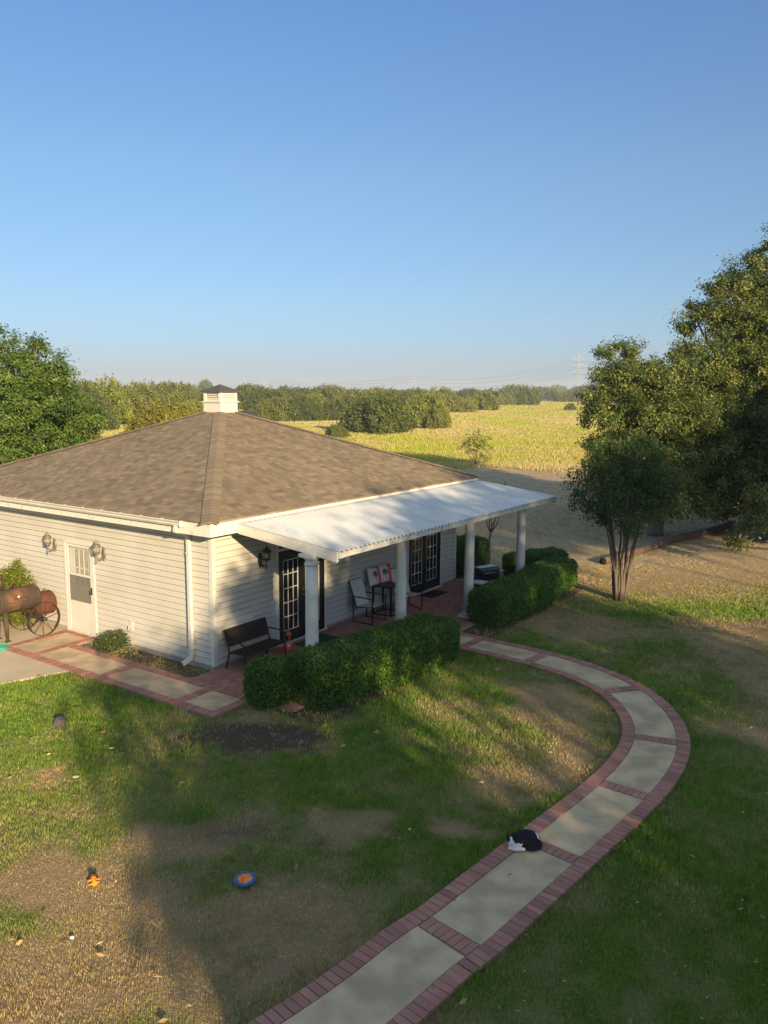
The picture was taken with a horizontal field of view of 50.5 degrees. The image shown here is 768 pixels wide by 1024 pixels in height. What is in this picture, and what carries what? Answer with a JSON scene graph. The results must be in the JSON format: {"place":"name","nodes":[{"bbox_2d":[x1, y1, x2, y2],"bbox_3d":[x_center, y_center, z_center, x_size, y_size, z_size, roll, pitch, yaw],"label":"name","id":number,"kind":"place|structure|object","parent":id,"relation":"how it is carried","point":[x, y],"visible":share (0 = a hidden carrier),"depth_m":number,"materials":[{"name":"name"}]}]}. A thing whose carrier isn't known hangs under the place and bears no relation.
{"place":"outdoors","nodes":[
{"label":"outdoors","id":0,"kind":"place"},
{"bbox_2d":[0,614,66,684],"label":"pavement","id":1,"kind":"structure","parent":0,"point":[14,666],"depth_m":16.58,"materials":[{"name":"concrete"}]},
{"bbox_2d":[0,642,9,651],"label":"garden hose","id":2,"kind":"object","parent":1,"relation":"on","point":[5,647],"visible":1,"depth_m":17.31,"materials":[{"name":"green rubber"}]},
{"bbox_2d":[0,575,59,642],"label":"barrel smoker","id":3,"kind":"object","parent":1,"relation":"on","point":[36,601],"visible":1,"depth_m":18.07,"materials":[{"name":"metal"}]},
{"bbox_2d":[15,633,676,1023],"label":"path","id":4,"kind":"structure","parent":0,"point":[395,979],"depth_m":9.61,"materials":[{"name":"concrete"}]},
{"bbox_2d":[507,829,542,851],"bbox_3d":[1.698,3.975,9.906,0.462,0.215,0.293,-1,9,-12],"label":"cat","id":5,"kind":"object","parent":4,"relation":"on","point":[529,840],"visible":1,"depth_m":9.83},
{"bbox_2d":[367,565,381,585],"bbox_3d":[-0.237,1.577,20.102,0.138,0.454,0.470,-11,0,39],"label":"throw pillow","id":6,"kind":"object","parent":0,"point":[374,576],"visible":1,"depth_m":20.02,"materials":[{"name":"fabric"}]},
{"bbox_2d":[21,401,737,472],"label":"field grass","id":7,"kind":"structure","parent":0,"point":[453,462],"depth_m":96.62,"materials":[{"name":"yellow plant"}]},
{"bbox_2d":[0,400,767,1023],"bbox_3d":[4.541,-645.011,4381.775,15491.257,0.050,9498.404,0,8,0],"label":"ground","id":8,"kind":"structure","parent":0,"point":[542,480],"depth_m":10.25,"materials":[{"name":"brown soil"}]},
{"bbox_2d":[0,558,37,628],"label":"shrub","id":9,"kind":"object","parent":8,"relation":"on","point":[14,575],"visible":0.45,"depth_m":19.02,"materials":[{"name":"green plant"}]},
{"bbox_2d":[0,323,112,464],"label":"oak tree","id":10,"kind":"object","parent":8,"relation":"on","point":[36,417],"visible":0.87,"depth_m":30.08,"materials":[{"name":"green plant"}]},
{"bbox_2d":[53,716,66,727],"bbox_3d":[-5.345,3.467,13.443,0.214,0.196,0.194,0,8,0],"label":"stone","id":11,"kind":"object","parent":8,"relation":"on","point":[58,721],"visible":1,"depth_m":13.37,"materials":[{"name":"grey stone"}]},
{"bbox_2d":[72,410,103,439],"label":"rounded tree","id":12,"kind":"object","parent":8,"relation":"on","point":[91,434],"visible":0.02,"depth_m":86.46,"materials":[{"name":"green plant"}]},
{"bbox_2d":[70,379,110,407],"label":"broad oak","id":13,"kind":"object","parent":8,"relation":"on","point":[93,391],"visible":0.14,"depth_m":115.33,"materials":[{"name":"green plant"}]},
{"bbox_2d":[75,378,107,391],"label":"broad oak","id":14,"kind":"object","parent":8,"relation":"on","point":[92,384],"visible":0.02,"depth_m":196.61,"materials":[{"name":"green plant"}]},
{"bbox_2d":[87,871,99,886],"bbox_3d":[-3.290,4.128,9.204,0.136,0.083,0.293,-4,10,-30],"label":"dog toy","id":15,"kind":"object","parent":8,"relation":"on","point":[94,880],"visible":1,"depth_m":9.14,"materials":[{"name":"orange plastic"}]},
{"bbox_2d":[84,397,120,430],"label":"rounded tree","id":16,"kind":"object","parent":8,"relation":"on","point":[112,424],"visible":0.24,"depth_m":108.49,"materials":[{"name":"green plant"}]},
{"bbox_2d":[83,373,133,424],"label":"juniper tree","id":17,"kind":"object","parent":8,"relation":"on","point":[115,394],"visible":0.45,"depth_m":124.35,"materials":[{"name":"green plant"}]},
{"bbox_2d":[87,626,136,653],"bbox_3d":[-5.773,2.724,17.323,1.018,0.506,0.977,0,8,0],"label":"shrub","id":18,"kind":"object","parent":8,"relation":"on","point":[116,640],"visible":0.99,"depth_m":17.27,"materials":[{"name":"green plant"}]},
{"bbox_2d":[112,379,160,414],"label":"broad oak","id":19,"kind":"object","parent":8,"relation":"on","point":[138,395],"visible":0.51,"depth_m":139.59,"materials":[{"name":"green plant"}]},
{"bbox_2d":[139,379,161,394],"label":"juniper tree","id":20,"kind":"object","parent":8,"relation":"on","point":[152,382],"visible":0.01,"depth_m":187.01,"materials":[{"name":"green plant"}]},
{"bbox_2d":[124,395,198,431],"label":"golden juniper","id":21,"kind":"object","parent":8,"relation":"on","point":[154,414],"visible":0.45,"depth_m":94.82,"materials":[{"name":"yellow plant"}]},
{"bbox_2d":[147,391,190,414],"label":"rounded tree","id":22,"kind":"object","parent":8,"relation":"on","point":[174,399],"visible":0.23,"depth_m":137.81,"materials":[{"name":"green plant"}]},
{"bbox_2d":[151,381,197,402],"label":"broad oak","id":23,"kind":"object","parent":8,"relation":"on","point":[164,388],"visible":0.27,"depth_m":168.86,"materials":[{"name":"green plant"}]},
{"bbox_2d":[166,380,197,393],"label":"broad oak","id":24,"kind":"object","parent":8,"relation":"on","point":[181,385],"visible":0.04,"depth_m":224.53,"materials":[{"name":"green plant"}]},
{"bbox_2d":[176,397,203,417],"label":"rounded tree","id":25,"kind":"object","parent":8,"relation":"on","point":[199,406],"visible":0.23,"depth_m":127.96,"materials":[{"name":"green plant"}]},
{"bbox_2d":[180,388,202,399],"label":"rounded tree","id":26,"kind":"object","parent":8,"relation":"on","point":[199,393],"visible":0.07,"depth_m":179.54,"materials":[{"name":"green plant"}]},
{"bbox_2d":[197,378,212,389],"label":"broad oak","id":27,"kind":"object","parent":8,"relation":"on","point":[206,383],"visible":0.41,"depth_m":541.64,"materials":[{"name":"green plant"}]},
{"bbox_2d":[195,392,242,408],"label":"broad oak","id":28,"kind":"object","parent":8,"relation":"on","point":[201,397],"visible":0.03,"depth_m":159.35,"materials":[{"name":"green plant"}]},
{"bbox_2d":[197,385,240,400],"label":"broad oak","id":29,"kind":"object","parent":8,"relation":"on","point":[212,386],"visible":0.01,"depth_m":195.64,"materials":[{"name":"green plant"}]},
{"bbox_2d":[233,871,255,886],"bbox_3d":[-1.570,4.135,9.188,0.260,0.022,0.260,-3,12,0],"label":"flying disc","id":30,"kind":"object","parent":8,"relation":"on","point":[245,879],"visible":1,"depth_m":9.17,"materials":[{"name":"blue plastic"}]},
{"bbox_2d":[235,383,275,408],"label":"broad oak","id":31,"kind":"object","parent":8,"relation":"on","point":[248,388],"visible":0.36,"depth_m":227.97,"materials":[{"name":"green plant"}]},
{"bbox_2d":[243,386,275,411],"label":"juniper tree","id":32,"kind":"object","parent":8,"relation":"on","point":[253,400],"visible":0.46,"depth_m":182.22,"materials":[{"name":"green plant"}]},
{"bbox_2d":[241,653,293,709],"bbox_3d":[-2.029,2.970,14.392,0.822,0.865,0.875,9,12,44],"label":"boxwood hedge","id":33,"kind":"object","parent":8,"relation":"on","point":[266,682],"visible":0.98,"depth_m":14.16,"materials":[{"name":"green plant"}]},
{"bbox_2d":[249,396,298,420],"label":"rounded tree","id":34,"kind":"object","parent":8,"relation":"on","point":[268,409],"visible":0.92,"depth_m":144.52,"materials":[{"name":"green plant"}]},
{"bbox_2d":[0,384,557,670],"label":"white house","id":35,"kind":"structure","parent":8,"relation":"on","point":[184,520],"depth_m":18.02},
{"bbox_2d":[42,531,56,553],"bbox_3d":[-7.610,0.683,18.525,0.196,0.560,0.298,6,10,34],"label":"wall lantern","id":36,"kind":"object","parent":35,"relation":"attached to","point":[46,537],"depth_m":18.45,"materials":[{"name":"brown metal"}]},
{"bbox_2d":[63,538,98,636],"bbox_3d":[-6.805,1.696,18.316,1.090,2.130,0.182,6,10,34],"label":"side door","id":37,"kind":"structure","parent":35,"relation":"in","point":[80,586],"depth_m":18.32,"materials":[{"name":"white wood"}]},
{"bbox_2d":[91,540,105,563],"bbox_3d":[-6.144,0.842,17.528,0.196,0.560,0.298,6,10,34],"label":"wall lantern","id":38,"kind":"object","parent":35,"relation":"attached to","point":[95,546],"depth_m":17.45,"materials":[{"name":"white glass"}]},
{"bbox_2d":[258,544,270,569],"bbox_3d":[-2.456,0.927,16.789,0.298,0.560,0.196,6,10,34],"label":"wall lantern","id":39,"kind":"object","parent":35,"relation":"attached to","point":[266,551],"depth_m":16.72,"materials":[{"name":"black metal"}]},
{"bbox_2d":[275,534,327,646],"bbox_3d":[-1.822,1.472,18.069,0.145,2.695,1.690,6,10,34],"label":"french door","id":40,"kind":"structure","parent":35,"relation":"in","point":[290,568],"depth_m":17.89,"materials":[{"name":"black paint"}]},
{"bbox_2d":[406,531,441,596],"bbox_3d":[1.116,0.866,22.292,0.145,2.695,1.770,6,10,34],"label":"french door","id":41,"kind":"structure","parent":35,"relation":"in","point":[423,568],"depth_m":22.38,"materials":[{"name":"black paint"}]},
{"bbox_2d":[273,384,309,401],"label":"broad oak","id":42,"kind":"object","parent":8,"relation":"on","point":[286,393],"visible":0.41,"depth_m":231.21,"materials":[{"name":"green plant"}]},
{"bbox_2d":[278,394,324,421],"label":"juniper tree","id":43,"kind":"object","parent":8,"relation":"on","point":[303,407],"visible":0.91,"depth_m":145.72,"materials":[{"name":"green plant"}]},
{"bbox_2d":[299,393,328,405],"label":"rounded tree","id":44,"kind":"object","parent":8,"relation":"on","point":[320,399],"visible":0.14,"depth_m":185.46,"materials":[{"name":"green plant"}]},
{"bbox_2d":[297,383,349,401],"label":"broad oak","id":45,"kind":"object","parent":8,"relation":"on","point":[329,391],"visible":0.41,"depth_m":233.96,"materials":[{"name":"green plant"}]},
{"bbox_2d":[316,397,351,420],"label":"rounded tree","id":46,"kind":"object","parent":8,"relation":"on","point":[333,409],"visible":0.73,"depth_m":149.75,"materials":[{"name":"green plant"}]},
{"bbox_2d":[324,424,352,437],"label":"rounded tree","id":47,"kind":"object","parent":8,"relation":"on","point":[336,431],"visible":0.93,"depth_m":95.74,"materials":[{"name":"green plant"}]},
{"bbox_2d":[1,578,690,1023],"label":"path brick edging","id":48,"kind":"object","parent":8,"relation":"on","point":[427,1000],"visible":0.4,"depth_m":10.97,"materials":[{"name":"red brick"}]},
{"bbox_2d":[223,617,286,668],"bbox_3d":[-2.578,2.682,16.414,0.621,0.808,1.192,6,10,34],"label":"porch bench","id":49,"kind":"object","parent":48,"relation":"on","point":[242,633],"visible":0.94,"depth_m":16.43,"materials":[{"name":"brown plastic"}]},
{"bbox_2d":[282,631,293,651],"bbox_3d":[-2.039,2.741,17.225,0.250,0.450,0.250,0,8,0],"label":"decorated gourd","id":50,"kind":"object","parent":48,"relation":"on","point":[289,646],"visible":0.9,"depth_m":17.16,"materials":[{"name":"orange ceramic"}]},
{"bbox_2d":[295,633,339,645],"bbox_3d":[-1.452,2.841,17.960,0.550,0.012,0.950,6,10,34],"label":"doormat","id":51,"kind":"object","parent":48,"relation":"on","point":[324,638],"visible":0.36,"depth_m":18.05,"materials":[{"name":"fabric"}]},
{"bbox_2d":[349,577,385,624],"bbox_3d":[-0.408,2.126,19.560,0.722,0.980,0.562,6,10,34],"label":"sling chair","id":52,"kind":"object","parent":48,"relation":"on","point":[359,593],"visible":1,"depth_m":19.58,"materials":[{"name":"black"}]},
{"bbox_2d":[372,582,394,616],"bbox_3d":[0.072,2.154,20.235,0.575,0.732,0.575,5,10,28],"label":"side table","id":53,"kind":"object","parent":48,"relation":"on","point":[389,585],"visible":0.66,"depth_m":20.07,"materials":[{"name":"black"}]},
{"bbox_2d":[377,563,392,582],"bbox_3d":[0.010,1.534,20.401,0.470,0.454,0.138,-7,-3,-41],"label":"throw pillow","id":54,"kind":"object","parent":53,"relation":"on","point":[385,572],"visible":0.93,"depth_m":20.36,"materials":[{"name":"fabric"}]},
{"bbox_2d":[391,568,422,609],"bbox_3d":[0.540,1.965,20.687,0.562,0.980,0.722,-5,10,-33],"label":"sling chair","id":55,"kind":"object","parent":48,"relation":"on","point":[408,591],"visible":0.54,"depth_m":20.77,"materials":[{"name":"black"}]},
{"bbox_2d":[423,590,446,597],"bbox_3d":[1.358,2.231,22.209,0.420,0.010,0.800,6,10,34],"label":"doormat","id":56,"kind":"object","parent":48,"relation":"on","point":[433,593],"visible":0.86,"depth_m":22.22,"materials":[{"name":"black rubber"}]},
{"bbox_2d":[474,580,487,586],"bbox_3d":[2.550,2.067,21.847,0.340,0.465,0.380,6,10,34],"label":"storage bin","id":57,"kind":"object","parent":48,"relation":"on","point":[481,583],"visible":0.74,"depth_m":21.71,"materials":[{"name":"grey plastic"}]},
{"bbox_2d":[474,564,504,583],"bbox_3d":[2.831,1.839,22.711,1.178,0.667,0.533,-6,10,-35],"label":"barbecue grill","id":58,"kind":"object","parent":48,"relation":"on","point":[488,572],"visible":0.69,"depth_m":22.51,"materials":[{"name":"black metal"}]},
{"bbox_2d":[335,388,377,407],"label":"broad oak","id":59,"kind":"object","parent":8,"relation":"on","point":[350,395],"visible":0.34,"depth_m":198.45,"materials":[{"name":"green plant"}]},
{"bbox_2d":[285,611,460,711],"bbox_3d":[-0.063,2.748,15.587,1.324,0.982,4.153,8,11,41],"label":"boxwood hedge","id":60,"kind":"object","parent":8,"relation":"on","point":[352,666],"visible":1,"depth_m":14.91,"materials":[{"name":"green plant"}]},
{"bbox_2d":[331,392,418,434],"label":"juniper tree","id":61,"kind":"object","parent":8,"relation":"on","point":[376,414],"visible":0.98,"depth_m":106.48,"materials":[{"name":"green plant"}]},
{"bbox_2d":[360,386,391,394],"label":"broad oak","id":62,"kind":"object","parent":8,"relation":"on","point":[374,389],"visible":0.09,"depth_m":279.28,"materials":[{"name":"green plant"}]},
{"bbox_2d":[194,388,560,394],"bbox_3d":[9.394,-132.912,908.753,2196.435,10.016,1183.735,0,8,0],"label":"distant woods","id":63,"kind":"object","parent":8,"relation":"on","point":[386,389],"depth_m":689.55,"materials":[{"name":"green plant"}]},
{"bbox_2d":[0,504,767,1023],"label":"lawn grass","id":64,"kind":"structure","parent":8,"relation":"on","point":[446,772],"depth_m":10.99,"materials":[{"name":"green plant"}]},
{"bbox_2d":[1,569,767,1023],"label":"fallen leaves","id":65,"kind":"object","parent":8,"relation":"on","point":[399,837],"visible":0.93,"depth_m":10.01,"materials":[{"name":"brown plant"}]},
{"bbox_2d":[376,386,400,397],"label":"juniper tree","id":66,"kind":"object","parent":8,"relation":"on","point":[394,391],"visible":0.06,"depth_m":226.61,"materials":[{"name":"green plant"}]},
{"bbox_2d":[389,390,427,408],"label":"broad oak","id":67,"kind":"object","parent":8,"relation":"on","point":[403,397],"visible":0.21,"depth_m":179.06,"materials":[{"name":"green plant"}]},
{"bbox_2d":[399,387,431,398],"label":"broad oak","id":68,"kind":"object","parent":8,"relation":"on","point":[412,391],"visible":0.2,"depth_m":309.48,"materials":[{"name":"green plant"}]},
{"bbox_2d":[403,389,451,423],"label":"juniper tree","id":69,"kind":"object","parent":8,"relation":"on","point":[417,408],"visible":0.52,"depth_m":137.78,"materials":[{"name":"green plant"}]},
{"bbox_2d":[418,405,451,428],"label":"rounded tree","id":70,"kind":"object","parent":8,"relation":"on","point":[434,418],"visible":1,"depth_m":120.26,"materials":[{"name":"green plant"}]},
{"bbox_2d":[429,385,456,397],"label":"juniper tree","id":71,"kind":"object","parent":8,"relation":"on","point":[442,391],"visible":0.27,"depth_m":313.32,"materials":[{"name":"green plant"}]},
{"bbox_2d":[437,394,478,412],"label":"rounded tree","id":72,"kind":"object","parent":8,"relation":"on","point":[456,404],"visible":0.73,"depth_m":216.47,"materials":[{"name":"green plant"}]},
{"bbox_2d":[454,395,479,409],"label":"rounded tree","id":73,"kind":"object","parent":8,"relation":"on","point":[469,398],"visible":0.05,"depth_m":241.41,"materials":[{"name":"green plant"}]},
{"bbox_2d":[453,387,483,401],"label":"broad oak","id":74,"kind":"object","parent":8,"relation":"on","point":[464,392],"visible":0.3,"depth_m":349.39,"materials":[{"name":"green plant"}]},
{"bbox_2d":[456,534,490,577],"bbox_3d":[2.486,1.292,24.697,1.397,1.209,1.089,-6,11,-37],"label":"boxwood hedge","id":75,"kind":"object","parent":8,"relation":"on","point":[481,556],"visible":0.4,"depth_m":24.37,"materials":[{"name":"green plant"}]},
{"bbox_2d":[456,430,493,464],"bbox_3d":[6.969,-4.949,61.398,3.050,2.921,2.040,0,8,0],"label":"sapling","id":76,"kind":"object","parent":8,"relation":"on","point":[476,445],"visible":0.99,"depth_m":61.42,"materials":[{"name":"green plant"}]},
{"bbox_2d":[470,388,500,409],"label":"juniper tree","id":77,"kind":"object","parent":8,"relation":"on","point":[486,400],"visible":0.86,"depth_m":241.90,"materials":[{"name":"green plant"}]},
{"bbox_2d":[484,387,500,395],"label":"juniper tree","id":78,"kind":"object","parent":8,"relation":"on","point":[495,393],"visible":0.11,"depth_m":444.44,"materials":[{"name":"green plant"}]},
{"bbox_2d":[486,481,505,563],"bbox_3d":[3.484,0.410,25.752,1.300,2.778,0.835,0,8,0],"label":"young tree","id":79,"kind":"object","parent":8,"relation":"on","point":[491,530],"visible":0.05,"depth_m":25.75,"materials":[{"name":"brown plant"}]},
{"bbox_2d":[495,393,516,404],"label":"rounded tree","id":80,"kind":"object","parent":8,"relation":"on","point":[506,399],"visible":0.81,"depth_m":339.54,"materials":[{"name":"green plant"}]},
{"bbox_2d":[498,384,532,398],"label":"broad oak","id":81,"kind":"object","parent":8,"relation":"on","point":[512,389],"visible":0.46,"depth_m":420.80,"materials":[{"name":"green plant"}]},
{"bbox_2d":[466,555,578,627],"bbox_3d":[3.834,1.960,21.271,1.308,0.922,5.304,6,10,33],"label":"boxwood hedge","id":82,"kind":"object","parent":8,"relation":"on","point":[535,587],"visible":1,"depth_m":20.09,"materials":[{"name":"green plant"}]},
{"bbox_2d":[513,384,541,404],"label":"juniper tree","id":83,"kind":"object","parent":8,"relation":"on","point":[526,396],"visible":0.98,"depth_m":343.07,"materials":[{"name":"green plant"}]},
{"bbox_2d":[501,546,568,576],"bbox_3d":[4.570,1.510,24.542,2.241,0.860,0.964,-5,10,-31],"label":"boxwood hedge","id":84,"kind":"object","parent":8,"relation":"on","point":[532,555],"visible":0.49,"depth_m":24.18,"materials":[{"name":"green plant"}]},
{"bbox_2d":[531,386,557,398],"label":"broad oak","id":85,"kind":"object","parent":8,"relation":"on","point":[541,390],"visible":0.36,"depth_m":621.92,"materials":[{"name":"green plant"}]},
{"bbox_2d":[540,390,558,400],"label":"rounded tree","id":86,"kind":"object","parent":8,"relation":"on","point":[550,395],"visible":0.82,"depth_m":534.47,"materials":[{"name":"green plant"}]},
{"bbox_2d":[550,383,569,392],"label":"juniper tree","id":87,"kind":"object","parent":8,"relation":"on","point":[560,388],"visible":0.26,"depth_m":775.95,"materials":[{"name":"green plant"}]},
{"bbox_2d":[552,390,585,401],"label":"rounded tree","id":88,"kind":"object","parent":8,"relation":"on","point":[565,396],"visible":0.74,"depth_m":469.29,"materials":[{"name":"green plant"}]},
{"bbox_2d":[563,403,576,409],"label":"rounded tree","id":89,"kind":"object","parent":8,"relation":"on","point":[570,406],"visible":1,"depth_m":252.61,"materials":[{"name":"green plant"}]},
{"bbox_2d":[570,386,583,391],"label":"broad oak","id":90,"kind":"object","parent":8,"relation":"on","point":[573,388],"visible":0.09,"depth_m":802.22,"materials":[{"name":"green plant"}]},
{"bbox_2d":[572,355,582,385],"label":"transmission tower","id":91,"kind":"structure","parent":8,"relation":"on","point":[578,375],"depth_m":876.89,"materials":[{"name":"silver metal"}]},
{"bbox_2d":[577,384,600,392],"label":"broad oak","id":92,"kind":"object","parent":8,"relation":"on","point":[583,389],"visible":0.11,"depth_m":552.04,"materials":[{"name":"green plant"}]},
{"bbox_2d":[556,425,699,601],"bbox_3d":[6.551,0.050,21.616,3.242,4.725,3.166,6,10,32],"label":"crape myrtle","id":93,"kind":"object","parent":8,"relation":"on","point":[616,481],"visible":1,"depth_m":21.17,"materials":[{"name":"green plant"}]},
{"bbox_2d":[571,333,760,536],"bbox_3d":[10.588,-2.755,30.653,6.185,7.955,6.739,5,10,28],"label":"live oak","id":94,"kind":"object","parent":8,"relation":"on","point":[654,395],"visible":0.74,"depth_m":29.46,"materials":[{"name":"green plant"}]},
{"bbox_2d":[600,520,735,564],"bbox_3d":[10.927,1.024,30.391,0.404,0.281,11.214,8,12,43],"label":"landscape timber","id":95,"kind":"object","parent":8,"relation":"on","point":[639,550],"visible":0.91,"depth_m":30.07,"materials":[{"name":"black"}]},
{"bbox_2d":[665,223,767,557],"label":"live oak","id":96,"kind":"object","parent":8,"relation":"on","point":[743,318],"visible":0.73,"depth_m":31.12,"materials":[{"name":"green plant"}]},
{"bbox_2d":[0,0,767,390],"label":"sky","id":97,"kind":"structure","parent":0,"point":[223,192],"materials":[{"name":"blue"}]},
{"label":"transmission tower","id":98,"kind":"object","parent":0,"visible":0},
{"bbox_2d":[178,361,686,387],"bbox_3d":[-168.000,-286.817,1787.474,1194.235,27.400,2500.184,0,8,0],"label":"power lines","id":99,"kind":"object","parent":98,"relation":"hanging from","point":[426,378],"visible":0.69,"depth_m":1570.39,"materials":[{"name":"grey"}]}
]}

